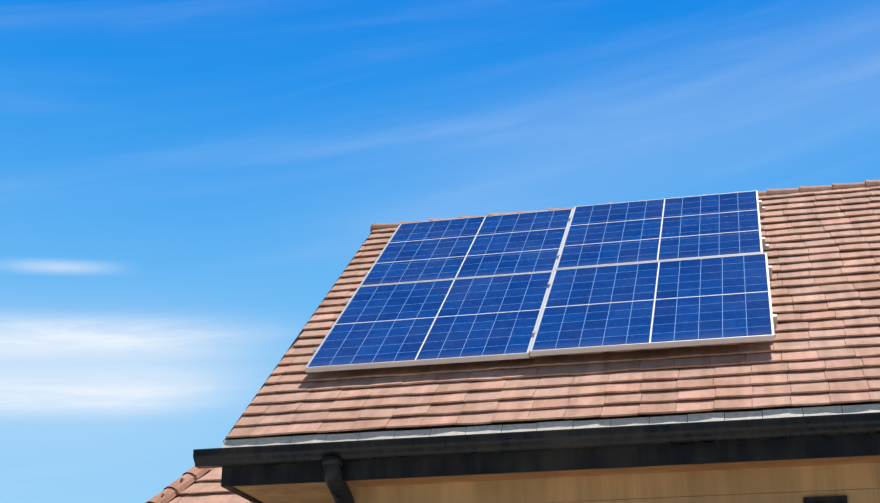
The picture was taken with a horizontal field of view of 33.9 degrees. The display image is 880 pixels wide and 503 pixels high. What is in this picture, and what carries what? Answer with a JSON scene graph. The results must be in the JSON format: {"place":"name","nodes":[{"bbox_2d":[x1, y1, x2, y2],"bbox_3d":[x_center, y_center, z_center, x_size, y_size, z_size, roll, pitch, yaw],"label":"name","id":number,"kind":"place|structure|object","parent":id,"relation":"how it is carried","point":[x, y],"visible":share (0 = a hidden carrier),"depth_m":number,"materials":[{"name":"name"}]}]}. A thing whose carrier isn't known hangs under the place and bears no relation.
{"place":"outdoors","nodes":[
{"label":"outdoors","id":0,"kind":"place"},
{"bbox_2d":[161,467,251,502],"bbox_3d":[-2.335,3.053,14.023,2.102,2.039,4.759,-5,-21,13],"label":"wing roof","id":1,"kind":"structure","parent":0,"point":[206,487],"depth_m":13.89,"materials":[{"name":"brown tile"}]},
{"bbox_2d":[146,466,210,502],"bbox_3d":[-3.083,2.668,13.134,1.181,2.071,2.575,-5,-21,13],"label":"ridge tiles","id":2,"kind":"object","parent":1,"relation":"on","point":[178,486],"visible":0.85,"depth_m":14.00,"materials":[{"name":"brown tile"}]},
{"bbox_2d":[0,0,879,502],"label":"sky","id":3,"kind":"structure","parent":0,"point":[184,184],"materials":[{"name":"blue"}]},
{"label":"ground","id":4,"kind":"structure","parent":0,"visible":0},
{"bbox_3d":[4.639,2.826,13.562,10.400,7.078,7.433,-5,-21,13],"label":"house walls","id":5,"kind":"object","parent":4,"relation":"on","visible":0},
{"bbox_2d":[229,195,879,439],"bbox_3d":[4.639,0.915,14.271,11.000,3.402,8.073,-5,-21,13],"label":"roof deck","id":6,"kind":"structure","parent":5,"relation":"on","point":[580,419],"depth_m":10.73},
{"bbox_2d":[305,190,774,372],"bbox_3d":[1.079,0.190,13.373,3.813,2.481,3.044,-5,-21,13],"label":"pv frames","id":7,"kind":"object","parent":6,"relation":"on","point":[530,352],"visible":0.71,"depth_m":11.86,"materials":[{"name":"silver metal"}]},
{"bbox_2d":[308,191,771,366],"bbox_3d":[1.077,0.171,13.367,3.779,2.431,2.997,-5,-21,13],"label":"solar panels","id":8,"kind":"object","parent":7,"relation":"in","point":[718,315],"visible":1,"depth_m":12.98,"materials":[{"name":"blue glass"}]},
{"bbox_2d":[335,199,767,359],"bbox_3d":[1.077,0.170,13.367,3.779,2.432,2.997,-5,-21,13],"label":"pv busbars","id":9,"kind":"object","parent":8,"relation":"on","point":[655,299],"visible":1,"depth_m":13.44,"materials":[{"name":"silver metal"}]},
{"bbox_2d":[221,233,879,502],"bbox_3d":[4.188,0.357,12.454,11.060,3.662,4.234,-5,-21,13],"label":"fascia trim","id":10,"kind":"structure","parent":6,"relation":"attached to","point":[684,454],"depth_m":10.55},
{"bbox_2d":[234,481,355,502],"bbox_3d":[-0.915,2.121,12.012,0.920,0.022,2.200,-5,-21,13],"label":"soffit","id":11,"kind":"structure","parent":10,"relation":"attached to","point":[318,492],"depth_m":11.38,"materials":[{"name":"brown wood"}]},
{"bbox_2d":[193,412,879,468],"bbox_3d":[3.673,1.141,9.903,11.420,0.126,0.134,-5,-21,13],"label":"gutter","id":12,"kind":"object","parent":10,"relation":"attached to","point":[692,432],"visible":1,"depth_m":10.51,"materials":[{"name":"metal"}]},
{"bbox_2d":[221,404,879,447],"bbox_3d":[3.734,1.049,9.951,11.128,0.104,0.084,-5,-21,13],"label":"eaves flashing","id":13,"kind":"object","parent":6,"relation":"attached to","point":[780,413],"visible":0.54,"depth_m":10.60,"materials":[{"name":"grey metal"}]},
{"bbox_2d":[227,186,879,437],"bbox_3d":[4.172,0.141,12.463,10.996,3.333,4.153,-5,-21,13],"label":"roof tiles","id":14,"kind":"object","parent":6,"relation":"on","point":[292,397],"visible":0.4,"depth_m":11.45,"materials":[{"name":"brown tile"}]},
{"bbox_2d":[313,200,776,353],"bbox_3d":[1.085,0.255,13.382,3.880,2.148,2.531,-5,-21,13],"label":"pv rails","id":15,"kind":"object","parent":14,"relation":"on","point":[765,246],"visible":0.12,"depth_m":13.31,"materials":[{"name":"silver metal"}]},
{"bbox_2d":[370,180,879,231],"bbox_3d":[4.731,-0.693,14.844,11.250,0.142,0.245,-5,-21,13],"label":"ridge caps","id":16,"kind":"object","parent":6,"relation":"on","point":[787,191],"visible":0.29,"depth_m":15.01,"materials":[{"name":"tile"}]},
{"bbox_2d":[356,463,879,502],"bbox_3d":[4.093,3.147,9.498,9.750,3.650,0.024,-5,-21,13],"label":"wall siding","id":17,"kind":"object","parent":5,"relation":"attached to","point":[857,483],"visible":1,"depth_m":10.62,"materials":[{"name":"beige wood"}]},
{"bbox_2d":[321,456,354,502],"bbox_3d":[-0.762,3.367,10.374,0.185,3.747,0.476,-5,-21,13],"label":"downpipe","id":18,"kind":"object","parent":17,"relation":"attached to","point":[338,487],"visible":1,"depth_m":10.83,"materials":[{"name":"metal"}]},
{"bbox_2d":[347,456,879,486],"bbox_3d":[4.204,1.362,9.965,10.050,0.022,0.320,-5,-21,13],"label":"soffit boards","id":19,"kind":"object","parent":17,"relation":"on","point":[644,470],"visible":0.62,"depth_m":10.62,"materials":[{"name":"brown wood"}]},
{"bbox_2d":[803,495,847,502],"bbox_3d":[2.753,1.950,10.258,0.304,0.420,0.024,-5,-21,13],"label":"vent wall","id":20,"kind":"structure","parent":17,"relation":"attached to","point":[831,499],"depth_m":10.31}
]}

